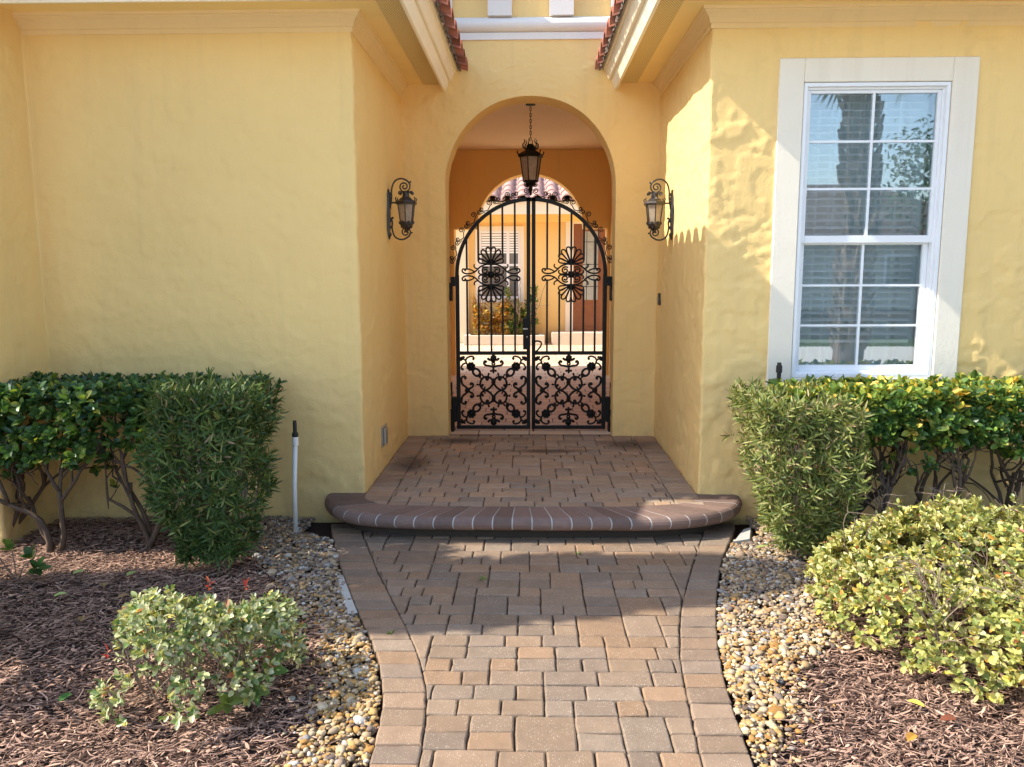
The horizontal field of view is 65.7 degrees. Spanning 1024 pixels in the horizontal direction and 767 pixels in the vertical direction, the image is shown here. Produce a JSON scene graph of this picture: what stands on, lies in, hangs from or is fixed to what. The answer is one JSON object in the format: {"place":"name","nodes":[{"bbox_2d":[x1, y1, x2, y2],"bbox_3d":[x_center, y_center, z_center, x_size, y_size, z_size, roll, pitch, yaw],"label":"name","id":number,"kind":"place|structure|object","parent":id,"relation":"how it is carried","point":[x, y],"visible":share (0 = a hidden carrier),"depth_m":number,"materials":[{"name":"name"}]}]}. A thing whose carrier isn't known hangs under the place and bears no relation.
{"place":"outdoors","nodes":[
{"label":"outdoors","id":0,"kind":"place"},
{"bbox_2d":[0,434,1023,766],"bbox_3d":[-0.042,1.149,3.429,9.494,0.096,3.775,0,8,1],"label":"mulch","id":1,"kind":"object","parent":0,"point":[220,727],"visible":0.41,"depth_m":3.11,"materials":[{"name":"brown wood"}]},
{"bbox_2d":[0,539,51,581],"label":"seedling","id":2,"kind":"object","parent":1,"relation":"on","point":[29,552],"visible":0.96,"depth_m":4.20,"materials":[{"name":"green plant"}]},
{"bbox_2d":[59,693,71,700],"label":"fallen leaf","id":3,"kind":"object","parent":1,"relation":"on","point":[63,696],"visible":1,"depth_m":2.98,"materials":[{"name":"green plant"}]},
{"bbox_2d":[0,370,141,554],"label":"hedge shrub","id":4,"kind":"object","parent":1,"relation":"on","point":[68,396],"visible":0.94,"depth_m":4.54,"materials":[{"name":"green plant"}]},
{"bbox_2d":[117,593,128,597],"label":"fallen leaf","id":5,"kind":"object","parent":1,"relation":"on","point":[122,595],"visible":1,"depth_m":3.92,"materials":[{"name":"brown plant"}]},
{"bbox_2d":[87,370,287,550],"bbox_3d":[-1.960,0.456,4.878,1.025,1.035,0.688,0,8,1],"label":"hedge shrub","id":6,"kind":"object","parent":1,"relation":"on","point":[127,394],"visible":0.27,"depth_m":4.66,"materials":[{"name":"green plant"}]},
{"bbox_2d":[85,576,309,729],"bbox_3d":[-1.200,0.972,3.073,0.812,0.493,0.804,0,8,1],"label":"shrub","id":7,"kind":"object","parent":1,"relation":"on","point":[268,616],"visible":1,"depth_m":2.89,"materials":[{"name":"green plant"}]},
{"bbox_2d":[128,366,289,570],"bbox_3d":[-1.650,0.472,4.416,0.700,1.119,0.812,0,8,1],"label":"podocarpus shrub","id":8,"kind":"object","parent":1,"relation":"on","point":[224,405],"visible":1,"depth_m":4.17,"materials":[{"name":"green plant"}]},
{"bbox_2d":[337,575,357,615],"bbox_3d":[-0.840,1.071,3.990,0.052,0.034,0.518,-3,8,-20],"label":"concrete edging","id":9,"kind":"object","parent":1,"relation":"on","point":[349,604],"visible":0.82,"depth_m":3.94,"materials":[{"name":"grey concrete"}]},
{"bbox_2d":[0,0,1023,551],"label":"house","id":10,"kind":"structure","parent":1,"relation":"on","point":[186,186],"depth_m":5.07,"materials":[{"name":"yellow paint"}]},
{"bbox_2d":[381,423,387,446],"bbox_3d":[-0.950,0.384,5.913,0.044,0.150,0.180,0,8,1],"label":"outlet box","id":11,"kind":"object","parent":10,"relation":"attached to","point":[384,434],"visible":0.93,"depth_m":5.85,"materials":[{"name":"grey plastic"}]},
{"bbox_2d":[387,178,416,239],"bbox_3d":[-0.834,-1.341,6.102,0.234,0.471,0.170,4,9,25],"label":"wall lantern","id":12,"kind":"object","parent":10,"relation":"attached to","point":[405,203],"depth_m":6.06,"materials":[{"name":"brown metal"}]},
{"bbox_2d":[449,188,530,434],"bbox_3d":[-0.201,-0.619,7.167,0.745,2.232,0.105,0,8,1],"label":"gate leaf","id":13,"kind":"object","parent":10,"relation":"attached to","point":[456,403],"visible":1,"depth_m":7.17,"materials":[{"name":"black metal"}]},
{"bbox_2d":[517,103,543,195],"bbox_3d":[0.186,-2.339,7.950,0.280,0.894,0.278,0,8,1],"label":"hanging lantern","id":14,"kind":"object","parent":10,"relation":"hanging from","point":[530,156],"visible":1,"depth_m":7.91,"materials":[{"name":"black metal"}]},
{"bbox_2d":[365,435,703,506],"bbox_3d":[0.141,0.639,6.047,2.194,0.058,2.203,0,8,1],"label":"porch","id":15,"kind":"object","parent":10,"relation":"attached to","point":[407,468],"visible":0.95,"depth_m":5.77,"materials":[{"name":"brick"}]},
{"bbox_2d":[531,188,611,431],"bbox_3d":[0.544,-0.618,7.147,0.745,2.232,0.112,0,8,1],"label":"gate leaf","id":16,"kind":"object","parent":10,"relation":"attached to","point":[605,411],"visible":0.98,"depth_m":7.15,"materials":[{"name":"black metal"}]},
{"bbox_2d":[643,178,673,240],"bbox_3d":[1.119,-1.337,6.101,0.234,0.471,0.170,4,9,25],"label":"wall lantern","id":17,"kind":"object","parent":10,"relation":"attached to","point":[654,204],"depth_m":6.08,"materials":[{"name":"brown metal"}]},
{"bbox_2d":[657,293,660,304],"bbox_3d":[1.246,-0.712,6.691,0.040,0.100,0.070,0,8,1],"label":"doorbell","id":18,"kind":"object","parent":10,"relation":"attached to","point":[659,299],"visible":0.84,"depth_m":6.66,"materials":[{"name":"black plastic"}]},
{"bbox_2d":[766,56,979,393],"bbox_3d":[2.246,-0.714,5.107,1.231,2.577,0.292,0,8,1],"label":"window","id":19,"kind":"structure","parent":10,"relation":"in","point":[874,155],"depth_m":5.04,"materials":[{"name":"paint"}]},
{"bbox_2d":[456,177,604,344],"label":"courtyard house","id":20,"kind":"structure","parent":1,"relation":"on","point":[519,187],"depth_m":16.18,"materials":[{"name":"yellow paint"}]},
{"bbox_2d":[475,226,523,302],"bbox_3d":[-0.248,-2.429,16.213,1.000,1.540,0.028,0,8,1],"label":"window","id":21,"kind":"structure","parent":20,"relation":"in","point":[484,231],"depth_m":16.19,"materials":[{"name":"paint"}]},
{"bbox_2d":[573,224,602,330],"bbox_3d":[1.552,-2.161,16.204,0.600,2.160,0.042,0,8,1],"label":"door","id":22,"kind":"structure","parent":20,"relation":"in","point":[578,231],"depth_m":16.21,"materials":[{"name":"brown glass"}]},
{"bbox_2d":[602,229,604,316],"bbox_3d":[2.155,-2.162,16.196,0.595,2.160,0.032,0,8,1],"label":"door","id":23,"kind":"structure","parent":20,"relation":"in","point":[604,229],"depth_m":16.10,"materials":[{"name":"wood"}]},
{"bbox_2d":[344,522,719,538],"bbox_3d":[0.125,0.881,5.046,2.484,0.090,0.448,0,8,1],"label":"step riser","id":24,"kind":"object","parent":1,"relation":"on","point":[520,534],"visible":0.34,"depth_m":4.84,"materials":[{"name":"brown brick"}]},
{"bbox_2d":[324,492,741,530],"bbox_3d":[0.128,0.803,4.977,2.739,0.091,0.556,0,8,1],"label":"step","id":25,"kind":"object","parent":24,"relation":"on","point":[600,517],"visible":1,"depth_m":4.78,"materials":[{"name":"brick"}]},
{"bbox_2d":[334,501,738,529],"bbox_3d":[0.129,0.804,4.980,2.734,0.082,0.557,0,8,1],"label":"step grout","id":26,"kind":"object","parent":25,"relation":"attached to","point":[532,519],"visible":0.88,"depth_m":4.74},
{"bbox_2d":[247,515,858,766],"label":"gravel","id":27,"kind":"structure","parent":1,"relation":"on","point":[310,545],"depth_m":3.50,"materials":[{"name":"beige gravel"}]},
{"bbox_2d":[292,420,298,531],"bbox_3d":[-1.331,0.596,4.885,0.053,0.748,0.039,0,8,1],"label":"sprinkler riser","id":28,"kind":"object","parent":27,"relation":"on","point":[295,442],"visible":0.99,"depth_m":4.87,"materials":[{"name":"white plastic"}]},
{"bbox_2d":[733,528,751,544],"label":"concrete slab","id":29,"kind":"structure","parent":27,"relation":"on","point":[745,535],"depth_m":4.79,"materials":[{"name":"white concrete"}]},
{"bbox_2d":[773,362,781,501],"bbox_3d":[1.670,0.397,5.019,0.038,1.065,0.037,0,8,1],"label":"sprinkler riser","id":30,"kind":"object","parent":27,"relation":"on","point":[779,368],"visible":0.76,"depth_m":4.94,"materials":[{"name":"black plastic"}]},
{"bbox_2d":[721,373,877,556],"bbox_3d":[1.603,0.473,4.529,0.677,1.064,0.836,0,8,1],"label":"podocarpus shrub","id":31,"kind":"object","parent":27,"relation":"on","point":[771,407],"visible":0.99,"depth_m":4.27,"materials":[{"name":"green plant"}]},
{"bbox_2d":[765,373,921,546],"bbox_3d":[1.935,0.461,4.763,0.782,1.031,0.692,0,8,1],"label":"hedge shrub","id":32,"kind":"object","parent":1,"relation":"on","point":[888,418],"visible":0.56,"depth_m":4.54,"materials":[{"name":"green plant"}]},
{"bbox_2d":[906,732,916,740],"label":"fallen leaf","id":33,"kind":"object","parent":1,"relation":"on","point":[910,736],"visible":1,"depth_m":2.71,"materials":[{"name":"plant"}]},
{"bbox_2d":[803,477,1023,704],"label":"shrub","id":34,"kind":"object","parent":1,"relation":"on","point":[954,519],"visible":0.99,"depth_m":3.47,"materials":[{"name":"green plant"}]},
{"bbox_2d":[907,699,923,706],"bbox_3d":[1.486,1.174,2.918,0.045,0.009,0.046,0,8,1],"label":"fallen leaf","id":35,"kind":"object","parent":1,"relation":"on","point":[918,702],"visible":1,"depth_m":2.92,"materials":[{"name":"yellow plant"}]},
{"bbox_2d":[865,372,1023,535],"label":"hedge shrub","id":36,"kind":"object","parent":1,"relation":"on","point":[947,407],"visible":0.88,"depth_m":4.49,"materials":[{"name":"green plant"}]},
{"bbox_2d":[941,714,956,719],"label":"fallen leaf","id":37,"kind":"object","parent":1,"relation":"on","point":[947,717],"visible":1,"depth_m":2.82,"materials":[{"name":"plant"}]},
{"bbox_2d":[952,369,1023,506],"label":"hedge shrub","id":38,"kind":"object","parent":1,"relation":"on","point":[1014,384],"visible":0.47,"depth_m":4.88,"materials":[{"name":"green plant"}]},
{"bbox_2d":[450,342,610,434],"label":"courtyard floor","id":39,"kind":"structure","parent":0,"point":[508,419],"depth_m":9.77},
{"bbox_2d":[464,333,544,344],"bbox_3d":[-0.149,-0.903,16.136,1.620,0.192,0.596,0,8,1],"label":"planter","id":40,"kind":"object","parent":39,"relation":"on","point":[496,339],"visible":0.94,"depth_m":15.84,"materials":[{"name":"concrete"}]},
{"bbox_2d":[470,291,510,334],"bbox_3d":[-0.415,-1.397,16.031,0.865,0.935,0.598,-1,8,-8],"label":"planter shrub","id":41,"kind":"object","parent":40,"relation":"in","point":[485,320],"visible":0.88,"depth_m":16.02,"materials":[{"name":"yellow plant"}]},
{"bbox_2d":[504,281,545,334],"bbox_3d":[0.276,-1.492,15.829,0.970,1.176,0.904,0,8,1],"label":"planter shrub","id":42,"kind":"object","parent":40,"relation":"in","point":[521,311],"visible":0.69,"depth_m":15.98,"materials":[{"name":"green plant"}]},
{"bbox_2d":[331,523,753,766],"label":"path","id":43,"kind":"structure","parent":0,"point":[598,724],"depth_m":3.41,"materials":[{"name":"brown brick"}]}
]}

